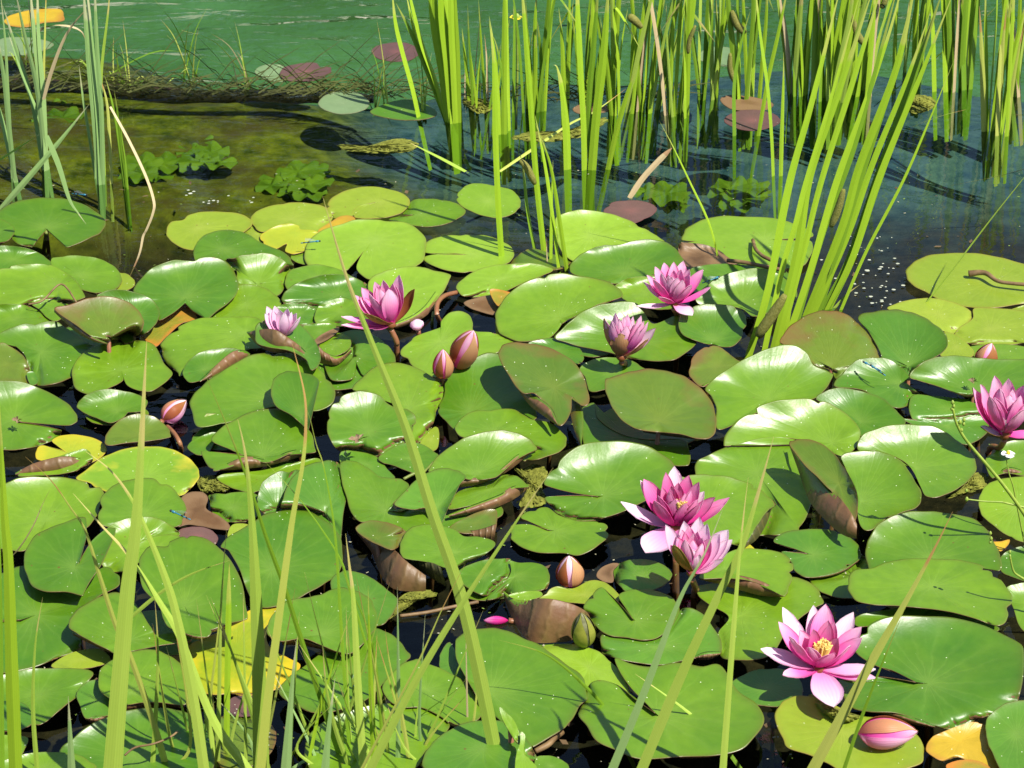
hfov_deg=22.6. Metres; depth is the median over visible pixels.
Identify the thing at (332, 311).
lily pad
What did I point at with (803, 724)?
lily pad
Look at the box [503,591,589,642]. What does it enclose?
lily pad
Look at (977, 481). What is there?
algae mat
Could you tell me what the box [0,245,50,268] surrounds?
lily pad
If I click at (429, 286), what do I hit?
lily pad
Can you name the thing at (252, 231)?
lily pad
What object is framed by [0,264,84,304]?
lily pad
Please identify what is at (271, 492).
lily pad
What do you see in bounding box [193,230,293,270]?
lily pad
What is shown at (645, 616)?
lily pad
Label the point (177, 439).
fallen stalk
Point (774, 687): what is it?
lily pad
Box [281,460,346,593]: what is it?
lily pad
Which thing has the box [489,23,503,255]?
reed clump
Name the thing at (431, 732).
grass tuft
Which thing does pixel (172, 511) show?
damselfly
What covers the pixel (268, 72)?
lily pad
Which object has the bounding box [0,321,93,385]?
lily pad
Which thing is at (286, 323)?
water lily
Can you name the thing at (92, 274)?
lily pad
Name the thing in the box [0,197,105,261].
lily pad
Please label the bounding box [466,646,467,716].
sedge
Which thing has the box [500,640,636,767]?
sedge
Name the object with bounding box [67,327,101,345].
lily pad
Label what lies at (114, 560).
lily pad
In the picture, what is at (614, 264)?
lily pad
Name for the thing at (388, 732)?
sedge
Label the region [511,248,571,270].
lily pad
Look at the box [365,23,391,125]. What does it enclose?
grass tuft
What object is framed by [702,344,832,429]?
lily pad
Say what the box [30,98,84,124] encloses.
water plant
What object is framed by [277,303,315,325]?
lily pad
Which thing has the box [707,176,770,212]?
water plant
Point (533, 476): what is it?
algae mat
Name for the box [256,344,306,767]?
sedge
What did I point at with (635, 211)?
lily pad
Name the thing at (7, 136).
reed clump
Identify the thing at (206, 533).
lily pad
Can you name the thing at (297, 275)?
lily pad
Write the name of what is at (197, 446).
lily pad
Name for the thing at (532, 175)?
reed clump
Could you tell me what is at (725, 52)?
lily pad
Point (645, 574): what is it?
lily pad
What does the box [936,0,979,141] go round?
reed clump
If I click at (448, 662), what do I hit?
lily pad
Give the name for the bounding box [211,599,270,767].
sedge
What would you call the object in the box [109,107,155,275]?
sedge
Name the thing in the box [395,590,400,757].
sedge
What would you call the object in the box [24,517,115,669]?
lily pad
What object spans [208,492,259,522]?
lily pad
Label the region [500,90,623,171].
sedge
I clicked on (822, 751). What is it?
sedge
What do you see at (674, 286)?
water lily
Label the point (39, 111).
reed clump
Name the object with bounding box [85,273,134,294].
lily pad
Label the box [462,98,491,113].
algae mat
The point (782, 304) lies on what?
reed clump
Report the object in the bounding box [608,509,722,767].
sedge
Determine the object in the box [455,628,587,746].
lily pad
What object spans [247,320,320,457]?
lily pad
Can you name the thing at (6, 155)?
sedge
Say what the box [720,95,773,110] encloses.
lily pad
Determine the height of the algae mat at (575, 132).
0.010 m
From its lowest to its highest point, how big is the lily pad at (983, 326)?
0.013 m
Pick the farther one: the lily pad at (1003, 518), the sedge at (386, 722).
the lily pad at (1003, 518)
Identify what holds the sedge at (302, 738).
on the water
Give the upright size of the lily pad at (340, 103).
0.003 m
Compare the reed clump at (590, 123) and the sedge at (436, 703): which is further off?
the reed clump at (590, 123)
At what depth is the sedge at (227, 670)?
3.03 m
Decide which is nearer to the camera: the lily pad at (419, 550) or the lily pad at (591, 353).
the lily pad at (419, 550)
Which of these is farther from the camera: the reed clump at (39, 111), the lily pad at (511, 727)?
the reed clump at (39, 111)
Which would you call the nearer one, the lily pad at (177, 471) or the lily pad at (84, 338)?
the lily pad at (177, 471)
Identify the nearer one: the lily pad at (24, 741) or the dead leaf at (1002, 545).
the lily pad at (24, 741)
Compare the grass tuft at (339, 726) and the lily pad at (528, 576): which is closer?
the grass tuft at (339, 726)
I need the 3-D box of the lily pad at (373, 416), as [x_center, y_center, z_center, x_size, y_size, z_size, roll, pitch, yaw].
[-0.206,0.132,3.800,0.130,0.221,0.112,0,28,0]
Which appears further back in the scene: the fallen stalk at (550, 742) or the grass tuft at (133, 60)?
the grass tuft at (133, 60)
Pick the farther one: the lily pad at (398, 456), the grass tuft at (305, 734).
the lily pad at (398, 456)
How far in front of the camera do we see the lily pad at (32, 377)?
3.94 m
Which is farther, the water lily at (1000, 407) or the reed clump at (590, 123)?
the reed clump at (590, 123)
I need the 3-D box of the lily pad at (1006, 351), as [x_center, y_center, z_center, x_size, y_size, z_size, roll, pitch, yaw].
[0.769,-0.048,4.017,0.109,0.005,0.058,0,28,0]
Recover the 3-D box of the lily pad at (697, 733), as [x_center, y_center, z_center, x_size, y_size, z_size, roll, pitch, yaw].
[0.194,0.401,3.151,0.226,0.021,0.198,0,28,0]
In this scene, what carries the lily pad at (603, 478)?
on the water
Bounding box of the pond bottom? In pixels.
[0,0,1023,767]
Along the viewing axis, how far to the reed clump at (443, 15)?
4.83 m
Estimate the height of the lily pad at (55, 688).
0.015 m
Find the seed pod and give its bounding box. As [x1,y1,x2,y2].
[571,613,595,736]
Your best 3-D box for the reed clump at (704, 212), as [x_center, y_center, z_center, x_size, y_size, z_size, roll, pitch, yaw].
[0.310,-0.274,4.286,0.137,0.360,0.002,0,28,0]
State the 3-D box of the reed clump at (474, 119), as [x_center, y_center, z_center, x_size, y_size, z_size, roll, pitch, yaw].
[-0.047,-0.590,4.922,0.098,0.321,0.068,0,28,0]
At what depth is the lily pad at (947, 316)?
4.14 m
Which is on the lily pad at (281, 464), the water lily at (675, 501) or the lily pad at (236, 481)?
the lily pad at (236, 481)
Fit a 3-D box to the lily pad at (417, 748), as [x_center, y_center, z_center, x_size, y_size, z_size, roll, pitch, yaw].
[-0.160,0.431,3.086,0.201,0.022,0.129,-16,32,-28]
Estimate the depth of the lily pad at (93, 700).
3.17 m
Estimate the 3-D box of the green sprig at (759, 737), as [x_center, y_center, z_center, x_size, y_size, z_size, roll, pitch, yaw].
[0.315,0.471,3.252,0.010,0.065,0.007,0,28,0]
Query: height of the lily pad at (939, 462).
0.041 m
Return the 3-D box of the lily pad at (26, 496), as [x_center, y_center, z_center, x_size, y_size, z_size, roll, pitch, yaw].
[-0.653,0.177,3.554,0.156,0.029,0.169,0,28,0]
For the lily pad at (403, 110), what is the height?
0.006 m
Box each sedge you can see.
[0,23,716,102]
[0,106,87,208]
[0,135,37,159]
[0,414,21,767]
[0,545,4,767]
[1,492,48,565]
[28,459,167,761]
[31,598,42,767]
[36,25,84,37]
[42,3,96,99]
[45,135,85,223]
[68,697,74,767]
[76,497,251,767]
[88,453,208,767]
[103,341,146,767]
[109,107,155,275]
[133,561,226,616]
[150,606,158,762]
[201,708,217,767]
[204,373,341,753]
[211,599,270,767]
[216,531,226,767]
[223,565,230,750]
[238,421,268,767]
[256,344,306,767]
[268,465,384,703]
[281,640,296,767]
[292,660,340,756]
[306,611,351,767]
[308,413,350,744]
[321,680,334,767]
[323,198,500,744]
[323,653,350,764]
[342,569,382,730]
[346,539,366,767]
[361,574,459,767]
[366,468,552,767]
[368,595,376,755]
[385,632,409,757]
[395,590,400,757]
[409,142,465,171]
[421,678,465,715]
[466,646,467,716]
[472,648,481,720]
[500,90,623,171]
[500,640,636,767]
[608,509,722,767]
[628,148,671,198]
[637,437,773,767]
[637,675,741,767]
[720,482,747,767]
[807,514,951,767]
[843,609,904,767]
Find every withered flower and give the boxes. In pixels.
[12,416,20,422]
[349,434,368,442]
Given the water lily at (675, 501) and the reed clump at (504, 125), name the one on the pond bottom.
the water lily at (675, 501)
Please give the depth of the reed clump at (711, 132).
4.96 m
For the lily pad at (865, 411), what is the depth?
3.80 m
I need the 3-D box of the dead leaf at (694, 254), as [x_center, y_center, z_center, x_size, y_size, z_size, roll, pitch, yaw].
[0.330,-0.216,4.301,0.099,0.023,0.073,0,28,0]
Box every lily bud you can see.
[149,399,186,446]
[410,319,423,334]
[432,349,453,448]
[449,330,478,439]
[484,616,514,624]
[556,556,583,643]
[858,716,917,749]
[975,343,997,457]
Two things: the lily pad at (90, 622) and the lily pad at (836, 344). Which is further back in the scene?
the lily pad at (836, 344)
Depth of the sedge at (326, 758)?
2.95 m
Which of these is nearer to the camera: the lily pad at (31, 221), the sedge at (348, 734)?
the sedge at (348, 734)
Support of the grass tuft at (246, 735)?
on the water
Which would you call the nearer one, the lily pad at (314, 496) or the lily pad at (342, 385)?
the lily pad at (314, 496)
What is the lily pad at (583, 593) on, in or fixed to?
on the water
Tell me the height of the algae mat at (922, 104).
0.010 m
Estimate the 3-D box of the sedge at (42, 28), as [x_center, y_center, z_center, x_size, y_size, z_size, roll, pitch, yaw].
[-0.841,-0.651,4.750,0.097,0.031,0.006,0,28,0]
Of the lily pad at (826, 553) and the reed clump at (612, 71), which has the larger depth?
the reed clump at (612, 71)
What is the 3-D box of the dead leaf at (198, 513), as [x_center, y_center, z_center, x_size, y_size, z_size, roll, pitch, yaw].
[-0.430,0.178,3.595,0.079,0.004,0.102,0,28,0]
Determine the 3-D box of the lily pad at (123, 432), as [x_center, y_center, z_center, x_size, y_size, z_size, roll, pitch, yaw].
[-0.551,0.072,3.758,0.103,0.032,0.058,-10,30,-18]
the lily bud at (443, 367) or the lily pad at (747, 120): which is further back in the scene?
the lily pad at (747, 120)
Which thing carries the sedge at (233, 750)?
on the water
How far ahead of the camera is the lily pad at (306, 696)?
3.22 m
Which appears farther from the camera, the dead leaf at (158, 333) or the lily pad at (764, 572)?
the dead leaf at (158, 333)
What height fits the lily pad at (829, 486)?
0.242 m
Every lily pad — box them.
[0,37,53,56]
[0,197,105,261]
[0,219,14,245]
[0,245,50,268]
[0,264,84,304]
[0,304,50,331]
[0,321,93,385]
[0,342,29,382]
[0,381,77,450]
[0,476,103,551]
[2,566,119,673]
[3,668,93,724]
[4,701,30,732]
[4,735,27,759]
[5,752,96,767]
[15,449,92,552]
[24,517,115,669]
[27,371,37,385]
[32,302,68,321]
[35,434,106,462]
[51,255,121,293]
[51,648,110,668]
[54,296,143,426]
[59,708,214,767]
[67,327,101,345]
[69,592,191,653]
[72,340,172,393]
[76,446,198,495]
[76,680,108,722]
[77,389,147,422]
[84,409,148,425]
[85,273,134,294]
[97,289,159,408]
[98,478,185,609]
[98,649,187,710]
[102,517,179,572]
[105,413,170,446]
[121,334,133,343]
[133,257,238,387]
[138,534,179,562]
[139,536,247,642]
[142,610,200,655]
[160,317,261,375]
[166,211,252,250]
[179,527,217,544]
[183,348,249,382]
[187,432,215,455]
[188,607,299,695]
[190,353,334,426]
[192,424,230,450]
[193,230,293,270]
[201,409,315,470]
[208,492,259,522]
[210,284,280,321]
[215,715,275,767]
[217,458,320,492]
[221,510,342,607]
[225,253,288,295]
[227,523,247,535]
[230,695,251,716]
[244,225,263,242]
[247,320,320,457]
[250,202,332,231]
[255,64,286,81]
[257,470,298,513]
[260,224,317,254]
[261,461,298,469]
[267,587,376,722]
[271,371,318,460]
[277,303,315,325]
[279,628,410,712]
[280,62,330,81]
[281,274,367,308]
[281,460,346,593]
[285,264,349,289]
[291,252,306,264]
[303,323,335,345]
[304,219,425,279]
[304,703,449,767]
[314,298,367,326]
[315,327,338,419]
[317,363,362,390]
[318,91,369,114]
[318,215,354,231]
[318,332,351,364]
[324,330,395,380]
[327,186,409,218]
[327,390,415,456]
[330,570,396,625]
[339,450,394,477]
[340,461,429,594]
[352,362,444,442]
[355,520,425,635]
[368,266,450,328]
[370,99,436,120]
[371,42,417,61]
[378,443,437,472]
[382,659,480,725]
[389,199,465,226]
[394,468,465,618]
[400,311,513,377]
[400,524,494,644]
[420,427,438,450]
[422,720,536,767]
[424,235,513,272]
[428,430,536,562]
[438,352,536,437]
[439,642,472,690]
[442,504,502,527]
[448,475,528,516]
[450,509,496,540]
[450,563,510,600]
[455,409,566,480]
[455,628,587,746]
[456,183,520,217]
[456,263,552,297]
[459,558,510,595]
[487,561,549,600]
[495,273,622,341]
[498,342,589,496]
[499,707,519,744]
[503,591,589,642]
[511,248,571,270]
[511,507,607,555]
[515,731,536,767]
[528,338,583,364]
[534,755,568,767]
[538,643,629,692]
[539,580,619,603]
[544,441,673,520]
[554,301,696,361]
[555,210,663,260]
[569,239,683,283]
[572,103,608,113]
[578,658,763,759]
[579,347,612,357]
[580,357,644,391]
[582,403,690,465]
[583,587,679,640]
[596,563,618,582]
[600,608,721,665]
[603,200,656,222]
[604,409,695,443]
[605,368,716,531]
[613,559,671,590]
[615,276,671,309]
[678,304,745,395]
[681,216,812,268]
[682,474,774,583]
[689,346,738,386]
[690,264,787,292]
[695,268,796,316]
[695,445,810,535]
[697,577,823,660]
[699,548,792,666]
[701,47,729,65]
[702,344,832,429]
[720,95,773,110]
[724,110,779,130]
[724,398,860,528]
[732,668,802,706]
[773,529,860,577]
[775,696,923,767]
[780,310,880,389]
[789,439,857,594]
[808,556,867,598]
[816,387,905,450]
[834,358,919,414]
[838,615,1023,767]
[841,450,921,605]
[848,558,1011,625]
[854,607,999,631]
[857,424,976,497]
[858,309,947,466]
[865,511,1001,570]
[887,298,971,333]
[905,416,988,444]
[906,253,1023,307]
[909,355,1023,494]
[909,394,980,419]
[940,332,973,356]
[955,307,1023,344]
[970,344,1023,358]
[979,476,1023,542]
[985,440,1023,478]
[985,700,1023,767]
[1000,546,1023,581]
[1007,582,1023,631]
[1013,305,1023,310]
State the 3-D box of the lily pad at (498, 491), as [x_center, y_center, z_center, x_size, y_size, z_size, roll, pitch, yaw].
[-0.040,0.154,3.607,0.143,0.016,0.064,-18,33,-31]
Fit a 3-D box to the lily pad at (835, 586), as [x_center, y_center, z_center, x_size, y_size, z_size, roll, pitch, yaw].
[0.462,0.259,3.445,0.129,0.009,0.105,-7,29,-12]
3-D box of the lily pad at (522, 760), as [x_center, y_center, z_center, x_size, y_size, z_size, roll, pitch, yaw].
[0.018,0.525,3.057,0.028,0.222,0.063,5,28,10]
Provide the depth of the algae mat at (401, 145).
4.76 m
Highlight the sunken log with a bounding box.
[0,77,373,103]
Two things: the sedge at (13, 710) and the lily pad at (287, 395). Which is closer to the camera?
the sedge at (13, 710)
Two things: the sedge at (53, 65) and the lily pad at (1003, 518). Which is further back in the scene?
the sedge at (53, 65)
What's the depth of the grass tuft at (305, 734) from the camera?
3.05 m
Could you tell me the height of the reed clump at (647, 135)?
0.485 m
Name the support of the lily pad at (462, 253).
on the water
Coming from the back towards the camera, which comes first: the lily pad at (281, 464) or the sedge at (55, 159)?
the sedge at (55, 159)
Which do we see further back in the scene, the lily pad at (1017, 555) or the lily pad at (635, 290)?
the lily pad at (635, 290)
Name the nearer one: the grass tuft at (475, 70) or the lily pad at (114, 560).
the lily pad at (114, 560)
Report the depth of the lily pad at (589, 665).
3.25 m
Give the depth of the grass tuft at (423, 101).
4.90 m
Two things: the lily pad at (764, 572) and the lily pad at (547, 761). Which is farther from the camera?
the lily pad at (764, 572)
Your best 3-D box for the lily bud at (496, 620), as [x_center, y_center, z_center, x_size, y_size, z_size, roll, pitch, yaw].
[-0.004,0.366,3.392,0.066,0.150,0.030,0,28,0]
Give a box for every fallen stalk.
[28,283,76,304]
[41,230,48,253]
[124,731,177,755]
[166,424,183,453]
[400,600,478,617]
[403,461,432,479]
[430,311,434,330]
[434,290,458,325]
[534,730,564,753]
[726,258,785,272]
[751,238,785,268]
[968,270,1023,285]
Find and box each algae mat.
[197,475,231,492]
[337,138,418,153]
[390,590,436,618]
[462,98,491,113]
[511,117,608,142]
[513,464,547,507]
[808,694,859,722]
[909,95,935,113]
[945,472,989,497]
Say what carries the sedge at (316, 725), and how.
on the water
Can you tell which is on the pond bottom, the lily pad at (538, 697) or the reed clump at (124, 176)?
the reed clump at (124, 176)
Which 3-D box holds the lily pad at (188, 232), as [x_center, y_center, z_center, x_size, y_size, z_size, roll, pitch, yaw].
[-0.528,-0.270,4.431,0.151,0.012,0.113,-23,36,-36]
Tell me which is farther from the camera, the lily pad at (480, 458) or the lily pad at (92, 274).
the lily pad at (92, 274)
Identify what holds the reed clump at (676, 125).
in the water
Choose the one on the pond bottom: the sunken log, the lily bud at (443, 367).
the lily bud at (443, 367)
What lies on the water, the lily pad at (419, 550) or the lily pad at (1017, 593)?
the lily pad at (1017, 593)
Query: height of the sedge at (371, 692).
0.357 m
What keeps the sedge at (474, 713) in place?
in the water
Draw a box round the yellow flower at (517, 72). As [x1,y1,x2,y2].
[509,13,521,129]
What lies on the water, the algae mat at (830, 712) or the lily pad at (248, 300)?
the lily pad at (248, 300)
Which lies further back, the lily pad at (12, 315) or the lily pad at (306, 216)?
the lily pad at (306, 216)
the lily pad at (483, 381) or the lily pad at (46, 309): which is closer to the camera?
the lily pad at (483, 381)
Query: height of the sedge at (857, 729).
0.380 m
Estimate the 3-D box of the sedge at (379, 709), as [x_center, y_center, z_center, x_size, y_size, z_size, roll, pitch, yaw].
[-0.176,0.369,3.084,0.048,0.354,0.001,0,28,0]
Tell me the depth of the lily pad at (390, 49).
5.20 m
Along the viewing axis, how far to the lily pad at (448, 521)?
3.58 m
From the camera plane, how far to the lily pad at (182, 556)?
3.30 m
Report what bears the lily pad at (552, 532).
on the water
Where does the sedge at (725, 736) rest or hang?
in the water
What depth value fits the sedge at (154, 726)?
2.98 m
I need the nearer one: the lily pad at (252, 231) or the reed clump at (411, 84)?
the lily pad at (252, 231)
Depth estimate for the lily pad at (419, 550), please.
3.45 m
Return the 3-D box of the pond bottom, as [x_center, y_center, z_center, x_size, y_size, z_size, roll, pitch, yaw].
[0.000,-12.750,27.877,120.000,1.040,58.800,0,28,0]
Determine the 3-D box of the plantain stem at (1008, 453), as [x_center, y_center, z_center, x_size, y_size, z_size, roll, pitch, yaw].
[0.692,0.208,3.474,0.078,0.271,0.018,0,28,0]
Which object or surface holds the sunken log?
in the water
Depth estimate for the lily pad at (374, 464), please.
3.71 m
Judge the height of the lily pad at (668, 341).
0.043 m
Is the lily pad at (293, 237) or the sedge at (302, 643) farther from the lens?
the lily pad at (293, 237)
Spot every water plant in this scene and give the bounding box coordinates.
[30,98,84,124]
[117,151,180,185]
[175,135,237,172]
[254,160,334,201]
[628,181,690,213]
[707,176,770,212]
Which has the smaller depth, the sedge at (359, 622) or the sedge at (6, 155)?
the sedge at (359, 622)
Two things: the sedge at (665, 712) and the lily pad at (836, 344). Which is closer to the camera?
the sedge at (665, 712)
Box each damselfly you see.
[169,509,190,519]
[702,276,719,283]
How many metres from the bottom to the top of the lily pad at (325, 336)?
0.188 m
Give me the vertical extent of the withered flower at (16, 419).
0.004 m
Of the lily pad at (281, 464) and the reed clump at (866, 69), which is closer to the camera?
the lily pad at (281, 464)
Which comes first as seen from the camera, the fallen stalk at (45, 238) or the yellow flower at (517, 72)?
the fallen stalk at (45, 238)
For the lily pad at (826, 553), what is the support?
on the lily pad at (835, 586)
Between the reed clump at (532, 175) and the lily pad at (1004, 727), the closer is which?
the lily pad at (1004, 727)
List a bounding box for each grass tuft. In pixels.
[4,11,35,68]
[65,50,230,94]
[108,25,142,85]
[141,4,205,85]
[153,582,223,758]
[182,24,257,89]
[196,591,294,767]
[266,622,343,767]
[300,576,387,764]
[333,577,402,767]
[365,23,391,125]
[385,614,481,767]
[403,52,430,123]
[464,11,489,109]
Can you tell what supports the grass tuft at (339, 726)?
on the water
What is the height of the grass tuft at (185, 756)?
0.336 m
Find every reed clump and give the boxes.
[0,1,21,201]
[3,0,53,197]
[79,0,113,221]
[105,78,131,231]
[392,0,431,170]
[396,0,470,174]
[462,0,512,159]
[489,0,511,184]
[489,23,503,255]
[511,0,582,161]
[517,0,574,325]
[551,0,609,153]
[555,65,571,211]
[576,0,634,211]
[593,0,651,165]
[630,0,712,163]
[650,0,695,168]
[662,126,717,255]
[691,0,746,148]
[726,0,773,151]
[732,0,785,217]
[744,0,953,358]
[777,0,866,149]
[815,0,867,149]
[841,0,891,144]
[874,0,995,140]
[891,0,930,120]
[926,178,1023,301]
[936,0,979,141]
[979,0,1023,186]
[1002,0,1023,146]
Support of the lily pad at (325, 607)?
on the pond bottom
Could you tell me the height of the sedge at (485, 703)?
0.832 m
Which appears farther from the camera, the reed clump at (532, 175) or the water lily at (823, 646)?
the reed clump at (532, 175)
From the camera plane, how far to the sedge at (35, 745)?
2.98 m
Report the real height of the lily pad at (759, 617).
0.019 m
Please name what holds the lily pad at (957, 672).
on the pond bottom
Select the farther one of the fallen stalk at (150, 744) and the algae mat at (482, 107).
the algae mat at (482, 107)
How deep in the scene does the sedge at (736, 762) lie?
3.14 m
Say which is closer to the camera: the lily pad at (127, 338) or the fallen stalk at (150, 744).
the fallen stalk at (150, 744)
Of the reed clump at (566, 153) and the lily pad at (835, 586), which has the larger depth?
the reed clump at (566, 153)
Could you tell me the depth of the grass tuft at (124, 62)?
5.05 m
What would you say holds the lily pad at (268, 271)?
on the water
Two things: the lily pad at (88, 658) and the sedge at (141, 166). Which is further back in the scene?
the sedge at (141, 166)
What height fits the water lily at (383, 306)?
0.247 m
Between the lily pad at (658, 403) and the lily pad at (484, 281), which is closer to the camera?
the lily pad at (658, 403)
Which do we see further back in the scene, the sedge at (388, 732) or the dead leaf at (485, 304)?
the dead leaf at (485, 304)
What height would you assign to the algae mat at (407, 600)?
0.010 m
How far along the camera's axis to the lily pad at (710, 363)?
3.95 m
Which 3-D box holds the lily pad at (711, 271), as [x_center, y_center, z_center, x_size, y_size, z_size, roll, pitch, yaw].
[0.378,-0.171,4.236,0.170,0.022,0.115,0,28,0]
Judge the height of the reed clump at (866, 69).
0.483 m
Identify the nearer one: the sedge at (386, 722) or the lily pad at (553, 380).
the sedge at (386, 722)
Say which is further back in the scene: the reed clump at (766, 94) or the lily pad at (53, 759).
the reed clump at (766, 94)
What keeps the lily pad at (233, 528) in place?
on the water
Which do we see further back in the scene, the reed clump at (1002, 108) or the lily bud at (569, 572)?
the reed clump at (1002, 108)
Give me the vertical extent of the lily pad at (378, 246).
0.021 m
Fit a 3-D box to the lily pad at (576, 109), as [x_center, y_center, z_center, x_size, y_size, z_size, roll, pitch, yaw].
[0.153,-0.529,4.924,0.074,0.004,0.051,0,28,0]
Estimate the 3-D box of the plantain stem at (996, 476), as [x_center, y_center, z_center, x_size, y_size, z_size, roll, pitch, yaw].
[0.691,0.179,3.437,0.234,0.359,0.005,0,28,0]
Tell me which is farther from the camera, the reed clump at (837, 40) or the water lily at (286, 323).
the reed clump at (837, 40)
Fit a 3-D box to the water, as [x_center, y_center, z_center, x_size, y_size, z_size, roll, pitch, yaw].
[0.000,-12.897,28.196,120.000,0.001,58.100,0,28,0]
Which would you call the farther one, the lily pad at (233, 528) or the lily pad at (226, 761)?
the lily pad at (233, 528)
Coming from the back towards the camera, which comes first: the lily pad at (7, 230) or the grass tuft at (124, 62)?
the grass tuft at (124, 62)
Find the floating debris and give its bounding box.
[12,164,1020,767]
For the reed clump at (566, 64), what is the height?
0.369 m
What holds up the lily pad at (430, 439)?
on the water
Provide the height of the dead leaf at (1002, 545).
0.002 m
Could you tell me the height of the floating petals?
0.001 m
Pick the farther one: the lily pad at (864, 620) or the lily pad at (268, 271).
the lily pad at (268, 271)
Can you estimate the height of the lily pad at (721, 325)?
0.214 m
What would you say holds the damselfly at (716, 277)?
on the lily pad at (743, 289)
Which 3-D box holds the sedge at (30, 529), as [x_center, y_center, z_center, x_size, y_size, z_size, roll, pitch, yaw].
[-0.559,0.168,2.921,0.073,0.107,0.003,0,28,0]
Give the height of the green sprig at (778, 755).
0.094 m
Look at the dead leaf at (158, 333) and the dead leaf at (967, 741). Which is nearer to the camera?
the dead leaf at (967, 741)
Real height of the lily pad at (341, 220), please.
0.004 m
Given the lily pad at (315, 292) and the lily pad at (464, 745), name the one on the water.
the lily pad at (315, 292)
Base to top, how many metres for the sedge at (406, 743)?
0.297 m
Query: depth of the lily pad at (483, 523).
3.54 m
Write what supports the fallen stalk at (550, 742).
on the water
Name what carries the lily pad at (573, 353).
on the water
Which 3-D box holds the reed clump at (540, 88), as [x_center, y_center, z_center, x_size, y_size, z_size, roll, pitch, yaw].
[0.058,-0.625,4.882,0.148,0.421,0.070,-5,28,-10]
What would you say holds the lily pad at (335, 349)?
on the lily pad at (360, 355)
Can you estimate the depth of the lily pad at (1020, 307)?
4.15 m
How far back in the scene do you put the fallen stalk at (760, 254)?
4.29 m
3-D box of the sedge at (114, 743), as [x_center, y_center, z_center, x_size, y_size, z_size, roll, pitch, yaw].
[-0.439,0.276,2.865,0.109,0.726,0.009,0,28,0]
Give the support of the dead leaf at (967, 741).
on the water
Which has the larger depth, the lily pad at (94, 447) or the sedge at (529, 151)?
the sedge at (529, 151)
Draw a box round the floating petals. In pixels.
[185,190,905,306]
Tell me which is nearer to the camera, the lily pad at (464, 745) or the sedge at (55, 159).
the lily pad at (464, 745)
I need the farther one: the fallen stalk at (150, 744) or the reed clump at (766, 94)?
the reed clump at (766, 94)
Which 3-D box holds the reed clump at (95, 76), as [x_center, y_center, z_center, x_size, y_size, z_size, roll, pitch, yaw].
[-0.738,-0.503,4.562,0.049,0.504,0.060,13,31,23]
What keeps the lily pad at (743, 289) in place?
on the water
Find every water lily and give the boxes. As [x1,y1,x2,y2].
[265,306,300,352]
[341,275,414,362]
[603,313,655,365]
[620,466,729,611]
[636,261,710,373]
[665,517,731,664]
[760,604,875,706]
[972,376,1023,520]
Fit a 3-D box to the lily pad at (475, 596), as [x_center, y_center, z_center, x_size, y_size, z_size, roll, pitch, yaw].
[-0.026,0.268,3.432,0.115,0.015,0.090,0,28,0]
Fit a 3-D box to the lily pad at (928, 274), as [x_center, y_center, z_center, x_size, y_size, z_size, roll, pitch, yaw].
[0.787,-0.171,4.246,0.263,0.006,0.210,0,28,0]
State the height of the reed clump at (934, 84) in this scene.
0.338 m
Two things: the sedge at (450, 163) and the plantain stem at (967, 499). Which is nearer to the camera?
the plantain stem at (967, 499)
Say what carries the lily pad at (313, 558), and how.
on the water
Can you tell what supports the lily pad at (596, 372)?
on the water
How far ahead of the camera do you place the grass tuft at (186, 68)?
5.07 m
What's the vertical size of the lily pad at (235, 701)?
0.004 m
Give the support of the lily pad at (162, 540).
on the water
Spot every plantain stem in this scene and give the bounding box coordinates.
[950,400,1023,516]
[965,489,1023,507]
[989,531,1023,579]
[1001,450,1023,541]
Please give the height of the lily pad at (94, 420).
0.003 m
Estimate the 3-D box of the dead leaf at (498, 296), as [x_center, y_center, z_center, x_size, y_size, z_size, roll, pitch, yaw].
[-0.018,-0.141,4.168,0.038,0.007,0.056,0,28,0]
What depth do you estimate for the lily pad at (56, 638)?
3.35 m
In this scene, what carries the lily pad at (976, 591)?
on the pond bottom
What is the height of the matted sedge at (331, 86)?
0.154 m
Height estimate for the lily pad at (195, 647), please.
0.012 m
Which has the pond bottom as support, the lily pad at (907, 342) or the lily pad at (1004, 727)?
the lily pad at (907, 342)
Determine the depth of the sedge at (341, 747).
3.03 m
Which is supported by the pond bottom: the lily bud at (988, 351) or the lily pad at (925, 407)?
the lily bud at (988, 351)
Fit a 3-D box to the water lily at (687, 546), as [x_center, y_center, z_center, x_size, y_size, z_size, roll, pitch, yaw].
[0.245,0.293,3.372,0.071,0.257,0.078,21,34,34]
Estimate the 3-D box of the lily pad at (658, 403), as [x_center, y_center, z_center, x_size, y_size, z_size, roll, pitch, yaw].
[0.217,0.120,3.803,0.162,0.238,0.161,0,28,0]
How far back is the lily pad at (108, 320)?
4.01 m
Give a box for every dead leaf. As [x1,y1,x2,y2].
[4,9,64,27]
[140,304,196,346]
[178,491,229,530]
[464,295,498,314]
[490,289,509,306]
[678,242,736,266]
[926,722,998,767]
[946,760,989,767]
[994,540,1009,551]
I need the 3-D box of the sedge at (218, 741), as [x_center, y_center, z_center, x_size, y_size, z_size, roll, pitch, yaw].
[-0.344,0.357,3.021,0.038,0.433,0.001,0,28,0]
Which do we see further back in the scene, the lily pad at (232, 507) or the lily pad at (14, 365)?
the lily pad at (14, 365)
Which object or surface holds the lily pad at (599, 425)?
on the water
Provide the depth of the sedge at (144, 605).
2.98 m
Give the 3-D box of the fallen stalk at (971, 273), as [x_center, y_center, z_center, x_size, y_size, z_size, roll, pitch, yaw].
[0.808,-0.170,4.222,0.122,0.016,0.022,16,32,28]

